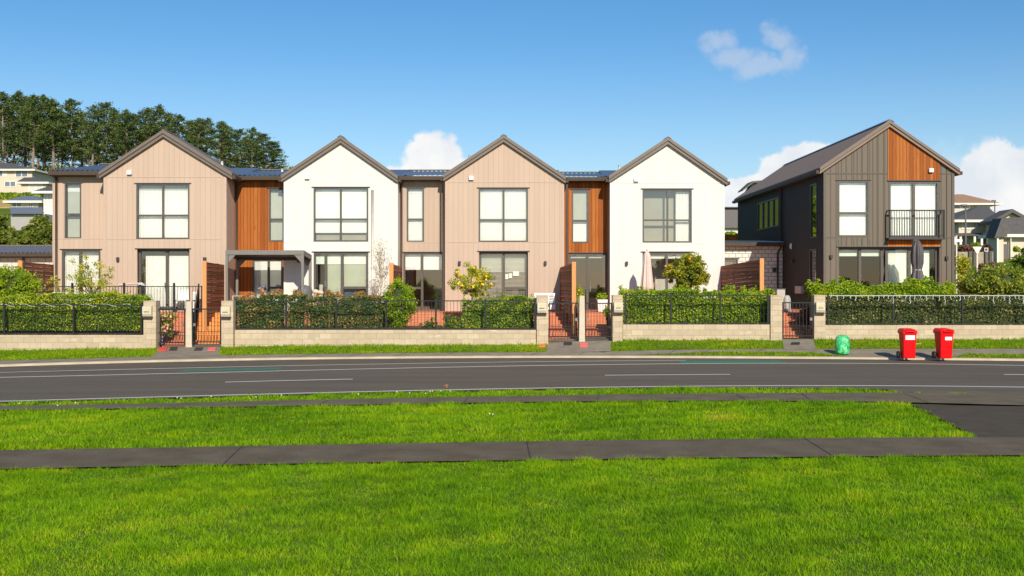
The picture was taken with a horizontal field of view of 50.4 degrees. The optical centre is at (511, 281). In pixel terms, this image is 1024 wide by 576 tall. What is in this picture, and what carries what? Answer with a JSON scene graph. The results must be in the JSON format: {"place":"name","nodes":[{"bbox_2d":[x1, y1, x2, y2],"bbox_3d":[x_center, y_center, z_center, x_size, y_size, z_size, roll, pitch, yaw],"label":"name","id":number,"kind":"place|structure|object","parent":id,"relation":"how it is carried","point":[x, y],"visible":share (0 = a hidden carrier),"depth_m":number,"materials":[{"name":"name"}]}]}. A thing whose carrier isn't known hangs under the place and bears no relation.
{"place":"outdoors","nodes":[
{"label":"outdoors","id":0,"kind":"place"},
{"bbox_2d":[160,312,196,346],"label":"steps","id":1,"kind":"structure","parent":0,"point":[179,321],"depth_m":39.29,"materials":[{"name":"brick"}]},
{"bbox_2d":[149,344,220,358],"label":"gate path","id":2,"kind":"structure","parent":0,"point":[182,351],"depth_m":35.22,"materials":[{"name":"grey concrete"}]},
{"bbox_2d":[186,301,192,346],"bbox_3d":[-11.041,1.503,37.250,0.220,1.652,0.200,0,0,0],"label":"gate post","id":3,"kind":"object","parent":2,"relation":"on","point":[189,305],"visible":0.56,"depth_m":37.15,"materials":[{"name":"concrete"}]},
{"bbox_2d":[192,308,220,343],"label":"gate","id":4,"kind":"structure","parent":3,"relation":"attached to","point":[201,331],"depth_m":37.09,"materials":[{"name":"black metal"}]},
{"bbox_2d":[0,358,1023,402],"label":"road","id":5,"kind":"structure","parent":0,"point":[146,380],"depth_m":27.97,"materials":[{"name":"grey asphalt"}]},
{"bbox_2d":[17,385,997,400],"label":"road marking","id":6,"kind":"object","parent":5,"relation":"on","point":[525,388],"visible":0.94,"depth_m":25.03,"materials":[{"name":"paint"}]},
{"bbox_2d":[0,355,1023,366],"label":"kerb","id":7,"kind":"structure","parent":5,"relation":"on","point":[486,356],"depth_m":34.27,"materials":[{"name":"grey concrete"}]},
{"bbox_2d":[896,328,917,357],"bbox_3d":[12.157,1.901,33.446,0.528,0.925,0.619,0,0,1],"label":"wheelie bin","id":8,"kind":"object","parent":5,"relation":"on","point":[907,339],"visible":1,"depth_m":33.24,"materials":[{"name":"plastic"}]},
{"bbox_2d":[931,328,954,357],"bbox_3d":[13.235,1.896,33.365,0.528,0.935,0.619,0,0,-4],"label":"wheelie bin","id":9,"kind":"object","parent":5,"relation":"on","point":[944,341],"visible":1,"depth_m":33.16,"materials":[{"name":"plastic"}]},
{"bbox_2d":[0,208,1023,575],"bbox_3d":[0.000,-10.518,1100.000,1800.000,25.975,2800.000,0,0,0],"label":"ground","id":10,"kind":"structure","parent":0,"point":[292,478],"depth_m":11.49,"materials":[{"name":"green plant"}]},
{"bbox_2d":[0,91,25,162],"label":"pine tree","id":11,"kind":"object","parent":10,"relation":"on","point":[5,100],"visible":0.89,"depth_m":244.46,"materials":[{"name":"green plant"}]},
{"bbox_2d":[0,89,32,163],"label":"pine tree","id":12,"kind":"object","parent":10,"relation":"on","point":[17,95],"visible":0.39,"depth_m":251.76,"materials":[{"name":"green plant"}]},
{"bbox_2d":[3,196,43,213],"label":"hillside house","id":13,"kind":"structure","parent":10,"relation":"on","point":[28,201],"depth_m":104.00,"materials":[{"name":"white paint"}]},
{"bbox_2d":[0,163,51,192],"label":"hillside house","id":14,"kind":"structure","parent":10,"relation":"on","point":[11,174],"depth_m":130.00,"materials":[{"name":"beige paint"}]},
{"bbox_2d":[10,207,51,229],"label":"hillside house","id":15,"kind":"structure","parent":10,"relation":"on","point":[21,217],"depth_m":92.00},
{"bbox_2d":[9,93,54,169],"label":"pine tree","id":16,"kind":"object","parent":10,"relation":"on","point":[33,101],"visible":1,"depth_m":238.84,"materials":[{"name":"green plant"}]},
{"bbox_2d":[25,214,51,244],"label":"garden tree","id":17,"kind":"object","parent":10,"relation":"on","point":[40,231],"visible":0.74,"depth_m":62.58,"materials":[{"name":"green plant"}]},
{"bbox_2d":[28,98,74,169],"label":"pine tree","id":18,"kind":"object","parent":10,"relation":"on","point":[52,116],"visible":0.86,"depth_m":243.15,"materials":[{"name":"green plant"}]},
{"bbox_2d":[43,98,96,167],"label":"pine tree","id":19,"kind":"object","parent":10,"relation":"on","point":[68,106],"visible":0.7,"depth_m":249.09,"materials":[{"name":"green plant"}]},
{"bbox_2d":[0,335,142,350],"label":"garden wall","id":20,"kind":"structure","parent":10,"relation":"on","point":[28,342],"depth_m":36.85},
{"bbox_2d":[0,303,142,334],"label":"metal fence","id":21,"kind":"object","parent":20,"relation":"on","point":[73,305],"visible":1,"depth_m":36.93,"materials":[{"name":"black metal"}]},
{"bbox_2d":[0,331,160,345],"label":"garden bed","id":22,"kind":"object","parent":10,"relation":"on","point":[71,332],"visible":0.12,"depth_m":37.55,"materials":[{"name":"soil"}]},
{"bbox_2d":[0,264,45,302],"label":"bush","id":23,"kind":"object","parent":22,"relation":"on","point":[18,279],"visible":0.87,"depth_m":38.57,"materials":[{"name":"green plant"}]},
{"bbox_2d":[0,289,151,331],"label":"hedge","id":24,"kind":"object","parent":22,"relation":"on","point":[126,298],"visible":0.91,"depth_m":37.34,"materials":[{"name":"green plant"}]},
{"bbox_2d":[63,254,117,299],"bbox_3d":[-15.316,0.341,39.495,2.007,2.741,1.788,0,0,43],"label":"lemon tree","id":25,"kind":"object","parent":22,"relation":"on","point":[88,282],"visible":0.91,"depth_m":39.50,"materials":[{"name":"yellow plant"}]},
{"bbox_2d":[71,104,107,165],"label":"pine tree","id":26,"kind":"object","parent":10,"relation":"on","point":[97,130],"visible":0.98,"depth_m":245.68,"materials":[{"name":"green plant"}]},
{"bbox_2d":[84,101,134,164],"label":"pine tree","id":27,"kind":"object","parent":10,"relation":"on","point":[102,107],"visible":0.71,"depth_m":248.94,"materials":[{"name":"green plant"}]},
{"bbox_2d":[107,109,143,154],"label":"pine tree","id":28,"kind":"object","parent":10,"relation":"on","point":[127,115],"visible":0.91,"depth_m":245.68,"materials":[{"name":"green plant"}]},
{"bbox_2d":[143,301,159,347],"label":"pillar","id":29,"kind":"structure","parent":10,"relation":"on","point":[151,334],"depth_m":36.84,"materials":[{"name":"beige concrete"}]},
{"bbox_2d":[139,104,182,138],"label":"pine tree","id":30,"kind":"object","parent":10,"relation":"on","point":[159,112],"visible":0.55,"depth_m":244.64,"materials":[{"name":"green plant"}]},
{"bbox_2d":[185,118,212,154],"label":"pine tree","id":31,"kind":"object","parent":10,"relation":"on","point":[200,131],"visible":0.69,"depth_m":249.57,"materials":[{"name":"green plant"}]},
{"bbox_2d":[206,121,233,163],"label":"pine tree","id":32,"kind":"object","parent":10,"relation":"on","point":[221,127],"visible":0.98,"depth_m":247.73,"materials":[{"name":"green plant"}]},
{"bbox_2d":[221,301,235,347],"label":"pillar","id":33,"kind":"structure","parent":10,"relation":"on","point":[228,327],"depth_m":37.04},
{"bbox_2d":[223,128,260,167],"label":"pine tree","id":34,"kind":"object","parent":10,"relation":"on","point":[236,141],"visible":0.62,"depth_m":251.25,"materials":[{"name":"green plant"}]},
{"bbox_2d":[230,126,270,167],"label":"pine tree","id":35,"kind":"object","parent":10,"relation":"on","point":[251,142],"visible":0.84,"depth_m":245.60,"materials":[{"name":"green plant"}]},
{"bbox_2d":[248,141,288,175],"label":"pine tree","id":36,"kind":"object","parent":10,"relation":"on","point":[273,151],"visible":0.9,"depth_m":244.72,"materials":[{"name":"green plant"}]},
{"bbox_2d":[235,330,535,346],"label":"garden wall","id":37,"kind":"structure","parent":10,"relation":"on","point":[261,338],"depth_m":37.30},
{"bbox_2d":[234,299,536,330],"bbox_3d":[-4.355,1.136,37.390,10.433,1.103,0.120,0,0,0],"label":"metal fence","id":38,"kind":"object","parent":37,"relation":"on","point":[385,300],"visible":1,"depth_m":37.37,"materials":[{"name":"black metal"}]},
{"bbox_2d":[237,326,548,343],"bbox_3d":[-4.337,2.050,39.220,11.195,0.780,3.340,0,0,0],"label":"garden bed","id":39,"kind":"object","parent":10,"relation":"on","point":[399,329],"visible":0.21,"depth_m":37.71,"materials":[{"name":"soil"}]},
{"bbox_2d":[232,292,268,327],"bbox_3d":[-9.158,1.032,38.392,1.418,1.361,0.808,0,0,0],"label":"photinia shrub","id":40,"kind":"object","parent":39,"relation":"on","point":[244,314],"visible":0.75,"depth_m":38.16,"materials":[{"name":"green plant"}]},
{"bbox_2d":[258,289,288,327],"bbox_3d":[-8.404,0.977,38.351,1.181,1.464,0.770,0,0,0],"label":"photinia shrub","id":41,"kind":"object","parent":39,"relation":"on","point":[270,315],"visible":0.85,"depth_m":38.18,"materials":[{"name":"green plant"}]},
{"bbox_2d":[284,289,308,327],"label":"photinia shrub","id":42,"kind":"object","parent":39,"relation":"on","point":[300,295],"visible":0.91,"depth_m":38.17,"materials":[{"name":"green plant"}]},
{"bbox_2d":[305,291,331,327],"bbox_3d":[-6.812,1.021,38.349,1.113,1.363,0.777,0,0,0],"label":"photinia shrub","id":43,"kind":"object","parent":39,"relation":"on","point":[317,296],"visible":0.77,"depth_m":38.15,"materials":[{"name":"green plant"}]},
{"bbox_2d":[323,289,354,327],"bbox_3d":[-6.050,0.979,38.369,1.276,1.444,0.815,0,0,0],"label":"photinia shrub","id":44,"kind":"object","parent":39,"relation":"on","point":[332,296],"visible":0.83,"depth_m":38.20,"materials":[{"name":"green plant"}]},
{"bbox_2d":[346,290,389,327],"bbox_3d":[-5.095,1.003,38.361,1.655,1.408,0.746,0,0,0],"label":"photinia shrub","id":45,"kind":"object","parent":39,"relation":"on","point":[362,314],"visible":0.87,"depth_m":38.20,"materials":[{"name":"green plant"}]},
{"bbox_2d":[364,237,391,301],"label":"slender tree","id":46,"kind":"object","parent":39,"relation":"on","point":[379,261],"visible":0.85,"depth_m":40.24,"materials":[{"name":"white plant"}]},
{"bbox_2d":[382,274,417,327],"bbox_3d":[-3.955,0.782,38.154,1.352,2.101,1.239,0,0,0],"label":"rounded shrub","id":47,"kind":"object","parent":39,"relation":"on","point":[400,291],"visible":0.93,"depth_m":38.00,"materials":[{"name":"green plant"}]},
{"bbox_2d":[447,261,492,299],"bbox_3d":[-1.473,0.481,39.216,1.580,2.460,1.318,0,0,-32],"label":"lemon tree","id":48,"kind":"object","parent":39,"relation":"on","point":[476,286],"visible":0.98,"depth_m":39.16,"materials":[{"name":"yellow plant"}]},
{"bbox_2d":[461,290,535,327],"bbox_3d":[-0.439,1.005,38.293,2.934,1.396,0.720,0,0,0],"label":"hedge","id":49,"kind":"object","parent":39,"relation":"on","point":[476,316],"visible":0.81,"depth_m":38.08,"materials":[{"name":"green plant"}]},
{"bbox_2d":[0,385,900,405],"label":"lawn grass","id":50,"kind":"structure","parent":10,"relation":"on","point":[656,390],"depth_m":23.70,"materials":[{"name":"green plant"}]},
{"bbox_2d":[0,397,976,449],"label":"lawn grass","id":51,"kind":"structure","parent":10,"relation":"on","point":[369,422],"depth_m":18.72,"materials":[{"name":"green plant"}]},
{"bbox_2d":[0,437,1023,468],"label":"footpath","id":52,"kind":"structure","parent":10,"relation":"on","point":[551,450],"depth_m":15.60,"materials":[{"name":"grey concrete"}]},
{"bbox_2d":[0,349,1023,363],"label":"roadside footpath","id":53,"kind":"structure","parent":10,"relation":"on","point":[884,352],"depth_m":35.07,"materials":[{"name":"grey concrete"}]},
{"bbox_2d":[0,336,1023,363],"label":"verge","id":54,"kind":"structure","parent":10,"relation":"on","point":[870,346],"depth_m":36.01,"materials":[{"name":"green plant"}]},
{"bbox_2d":[536,295,547,344],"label":"pillar","id":55,"kind":"structure","parent":10,"relation":"on","point":[542,327],"depth_m":37.34,"materials":[{"name":"beige concrete"}]},
{"bbox_2d":[611,295,622,341],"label":"pillar","id":56,"kind":"structure","parent":10,"relation":"on","point":[617,326],"depth_m":37.54,"materials":[{"name":"beige concrete"}]},
{"bbox_2d":[623,324,769,339],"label":"garden wall","id":57,"kind":"structure","parent":10,"relation":"on","point":[695,331],"depth_m":37.80,"materials":[{"name":"beige concrete"}]},
{"bbox_2d":[625,293,768,323],"bbox_3d":[6.436,0.964,37.890,5.099,1.112,0.120,0,0,0],"label":"metal fence","id":58,"kind":"object","parent":57,"relation":"on","point":[702,322],"visible":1,"depth_m":37.88,"materials":[{"name":"black metal"}]},
{"bbox_2d":[769,295,781,340],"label":"pillar","id":59,"kind":"structure","parent":10,"relation":"on","point":[775,312],"depth_m":37.74,"materials":[{"name":"beige concrete"}]},
{"bbox_2d":[782,302,813,337],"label":"gate","id":60,"kind":"structure","parent":59,"relation":"attached to","point":[801,335],"depth_m":37.99,"materials":[{"name":"black metal"}]},
{"bbox_2d":[800,326,811,337],"bbox_3d":[17.294,2.050,39.545,13.531,0.780,2.690,0,0,0],"label":"garden bed","id":61,"kind":"object","parent":10,"relation":"on","point":[809,330],"visible":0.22,"depth_m":38.83,"materials":[{"name":"soil"}]},
{"bbox_2d":[804,276,1023,326],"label":"hedge","id":62,"kind":"object","parent":61,"relation":"on","point":[913,286],"visible":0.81,"depth_m":38.82,"materials":[{"name":"green plant"}]},
{"bbox_2d":[811,295,825,339],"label":"pillar","id":63,"kind":"structure","parent":10,"relation":"on","point":[819,325],"depth_m":37.94,"materials":[{"name":"beige concrete"}]},
{"bbox_2d":[825,325,1023,339],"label":"garden wall","id":64,"kind":"structure","parent":10,"relation":"on","point":[964,332],"depth_m":38.00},
{"bbox_2d":[827,293,1023,324],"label":"metal fence","id":65,"kind":"object","parent":64,"relation":"on","point":[893,323],"visible":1,"depth_m":38.08,"materials":[{"name":"black metal"}]},
{"bbox_2d":[955,206,994,244],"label":"hillside house","id":66,"kind":"structure","parent":10,"relation":"on","point":[975,216],"depth_m":95.00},
{"bbox_2d":[955,194,1002,211],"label":"hillside house","id":67,"kind":"structure","parent":10,"relation":"on","point":[969,201],"depth_m":130.00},
{"bbox_2d":[985,218,1007,261],"bbox_3d":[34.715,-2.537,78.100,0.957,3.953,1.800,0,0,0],"label":"hillside house","id":68,"kind":"structure","parent":10,"relation":"on","point":[998,227],"depth_m":77.50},
{"bbox_2d":[978,217,1023,258],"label":"hillside house","id":69,"kind":"structure","parent":10,"relation":"on","point":[1015,236],"depth_m":80.00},
{"bbox_2d":[0,393,1023,409],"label":"concrete path","id":70,"kind":"structure","parent":0,"point":[989,398],"depth_m":22.48,"materials":[{"name":"grey concrete"}]},
{"bbox_2d":[0,0,1023,214],"label":"sky","id":71,"kind":"structure","parent":0,"point":[751,89],"materials":[{"name":"blue"}]},
{"bbox_2d":[237,308,810,325],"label":"patio","id":72,"kind":"structure","parent":0,"point":[421,316],"depth_m":40.90,"materials":[{"name":"brick"}]},
{"bbox_2d":[0,245,51,304],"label":"garage","id":73,"kind":"structure","parent":72,"relation":"on","point":[11,255],"depth_m":47.50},
{"bbox_2d":[18,261,53,302],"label":"timber screen","id":74,"kind":"object","parent":72,"relation":"on","point":[39,269],"visible":0.34,"depth_m":41.43,"materials":[{"name":"brown wood"}]},
{"bbox_2d":[48,129,265,311],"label":"terraced house","id":75,"kind":"structure","parent":72,"relation":"on","point":[158,209],"depth_m":42.00,"materials":[{"name":"beige wood"}]},
{"bbox_2d":[62,182,82,237],"bbox_3d":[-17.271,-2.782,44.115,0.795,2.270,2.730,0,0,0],"label":"window","id":76,"kind":"structure","parent":75,"relation":"in","point":[72,189],"depth_m":43.00,"materials":[{"name":"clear glass"}]},
{"bbox_2d":[62,250,99,300],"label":"sliding door","id":77,"kind":"structure","parent":75,"relation":"in","point":[94,255],"depth_m":43.00,"materials":[{"name":"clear glass"}]},
{"bbox_2d":[134,183,190,238],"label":"window","id":78,"kind":"structure","parent":75,"relation":"in","point":[162,209],"depth_m":42.16,"materials":[{"name":"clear glass"}]},
{"bbox_2d":[135,248,190,307],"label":"sliding door","id":79,"kind":"structure","parent":75,"relation":"in","point":[167,270],"depth_m":42.35,"materials":[{"name":"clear glass"}]},
{"bbox_2d":[202,257,223,330],"bbox_3d":[-11.061,0.483,40.545,0.153,2.715,2.910,0,0,0],"label":"timber screen","id":80,"kind":"object","parent":72,"relation":"on","point":[214,277],"visible":0.81,"depth_m":39.89,"materials":[{"name":"brown wood"}]},
{"bbox_2d":[225,250,311,308],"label":"pergola","id":81,"kind":"object","parent":72,"relation":"on","point":[301,256],"visible":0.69,"depth_m":40.98,"materials":[{"name":"paint"}]},
{"bbox_2d":[233,135,410,310],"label":"terraced house","id":82,"kind":"structure","parent":72,"relation":"on","point":[332,207],"depth_m":42.71,"materials":[{"name":"white paint"}]},
{"bbox_2d":[252,260,282,303],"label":"sliding door","id":83,"kind":"structure","parent":82,"relation":"in","point":[269,273],"depth_m":43.50,"materials":[{"name":"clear glass"}]},
{"bbox_2d":[269,188,283,241],"bbox_3d":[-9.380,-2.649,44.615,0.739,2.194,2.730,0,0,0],"label":"window","id":84,"kind":"structure","parent":82,"relation":"in","point":[276,195],"depth_m":43.46,"materials":[{"name":"white glass"}]},
{"bbox_2d":[314,187,367,241],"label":"window","id":85,"kind":"structure","parent":82,"relation":"in","point":[340,213],"depth_m":42.86,"materials":[{"name":"white glass"}]},
{"bbox_2d":[312,251,369,304],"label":"sliding door","id":86,"kind":"structure","parent":82,"relation":"in","point":[347,270],"depth_m":42.88,"materials":[{"name":"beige glass"}]},
{"bbox_2d":[397,134,568,310],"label":"terraced house","id":87,"kind":"structure","parent":72,"relation":"on","point":[496,207],"depth_m":42.90,"materials":[{"name":"beige wood"}]},
{"bbox_2d":[405,187,425,241],"bbox_3d":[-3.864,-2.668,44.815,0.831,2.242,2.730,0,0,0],"label":"window","id":88,"kind":"structure","parent":87,"relation":"in","point":[415,195],"depth_m":43.62,"materials":[{"name":"white glass"}]},
{"bbox_2d":[403,252,441,310],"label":"sliding door","id":89,"kind":"structure","parent":87,"relation":"in","point":[422,271],"depth_m":46.20,"materials":[{"name":"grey glass"}]},
{"bbox_2d":[477,187,529,241],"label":"window","id":90,"kind":"structure","parent":87,"relation":"in","point":[503,211],"depth_m":43.02,"materials":[{"name":"white glass"}]},
{"bbox_2d":[479,252,527,305],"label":"sliding door","id":91,"kind":"structure","parent":87,"relation":"in","point":[503,263],"depth_m":43.24,"materials":[{"name":"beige glass"}]},
{"bbox_2d":[560,262,575,333],"bbox_3d":[2.077,0.572,40.595,0.149,2.536,4.621,0,0,-3],"label":"timber screen","id":92,"kind":"object","parent":72,"relation":"on","point":[567,283],"visible":0.91,"depth_m":39.57,"materials":[{"name":"brown wood"}]},
{"bbox_2d":[559,136,729,309],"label":"terraced house","id":93,"kind":"structure","parent":72,"relation":"on","point":[663,201],"depth_m":43.00,"materials":[{"name":"white paint"}]},
{"bbox_2d":[572,189,588,242],"bbox_3d":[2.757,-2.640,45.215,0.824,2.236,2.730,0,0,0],"label":"window","id":94,"kind":"structure","parent":93,"relation":"in","point":[580,197],"depth_m":44.06,"materials":[{"name":"white glass"}]},
{"bbox_2d":[568,252,607,309],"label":"glass door","id":95,"kind":"structure","parent":93,"relation":"in","point":[589,265],"depth_m":46.60,"materials":[{"name":"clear glass"}]},
{"bbox_2d":[641,188,693,242],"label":"window","id":96,"kind":"structure","parent":93,"relation":"in","point":[667,212],"depth_m":43.45,"materials":[{"name":"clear glass"}]},
{"bbox_2d":[721,258,763,296],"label":"timber screen","id":97,"kind":"object","parent":72,"relation":"on","point":[749,274],"visible":0.47,"depth_m":40.34,"materials":[{"name":"brown wood"}]},
{"bbox_2d":[725,241,784,290],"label":"garage","id":98,"kind":"structure","parent":72,"relation":"on","point":[770,252],"depth_m":50.00,"materials":[{"name":"white brick"}]},
{"bbox_2d":[732,119,962,308],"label":"detached house","id":99,"kind":"structure","parent":72,"relation":"on","point":[866,206],"depth_m":43.66,"materials":[{"name":"grey wood"}]},
{"bbox_2d":[757,197,778,229],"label":"side window","id":100,"kind":"structure","parent":99,"relation":"in","point":[767,211],"depth_m":52.88,"materials":[{"name":"green glass"}]},
{"bbox_2d":[810,183,816,237],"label":"side window","id":101,"kind":"structure","parent":99,"relation":"in","point":[813,187],"depth_m":45.03,"materials":[{"name":"green glass"}]},
{"bbox_2d":[837,180,869,236],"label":"window","id":102,"kind":"structure","parent":99,"relation":"in","point":[853,196],"depth_m":43.64,"materials":[{"name":"white glass"}]},
{"bbox_2d":[837,246,941,300],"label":"sliding door","id":103,"kind":"structure","parent":99,"relation":"in","point":[869,265],"depth_m":43.84,"materials":[{"name":"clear glass"}]},
{"bbox_2d":[887,180,941,237],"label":"balcony door","id":104,"kind":"structure","parent":99,"relation":"in","point":[903,194],"depth_m":43.66,"materials":[{"name":"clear glass"}]},
{"bbox_2d":[910,239,923,300],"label":"parasol","id":105,"kind":"object","parent":72,"relation":"on","point":[917,257],"visible":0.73,"depth_m":42.06,"materials":[{"name":"grey fabric"}]},
{"bbox_2d":[953,261,1023,301],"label":"bush","id":106,"kind":"object","parent":72,"relation":"on","point":[992,280],"visible":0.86,"depth_m":40.73,"materials":[{"name":"green plant"}]},
{"bbox_2d":[546,337,611,352],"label":"gate path","id":107,"kind":"structure","parent":0,"point":[559,346],"depth_m":36.74,"materials":[{"name":"grey concrete"}]},
{"bbox_2d":[548,312,577,339],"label":"steps","id":108,"kind":"structure","parent":107,"relation":"on","point":[560,318],"depth_m":39.54,"materials":[{"name":"brick"}]},
{"bbox_2d":[577,312,609,337],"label":"steps","id":109,"kind":"structure","parent":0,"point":[597,318],"depth_m":39.86,"materials":[{"name":"brick"}]},
{"bbox_2d":[912,404,1023,436],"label":"driveway","id":110,"kind":"structure","parent":0,"point":[992,420],"depth_m":19.53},
{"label":"garden bed","id":111,"kind":"structure","parent":0,"visible":0},
{"bbox_2d":[662,252,710,294],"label":"orange tree","id":112,"kind":"object","parent":111,"relation":"on","point":[690,270],"visible":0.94,"depth_m":40.06,"materials":[{"name":"green plant"}]},
{"bbox_2d":[618,284,776,323],"bbox_3d":[6.545,0.880,38.778,5.727,1.636,0.835,0,0,0],"label":"hedge","id":113,"kind":"object","parent":111,"relation":"on","point":[690,308],"visible":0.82,"depth_m":38.52,"materials":[{"name":"green plant"}]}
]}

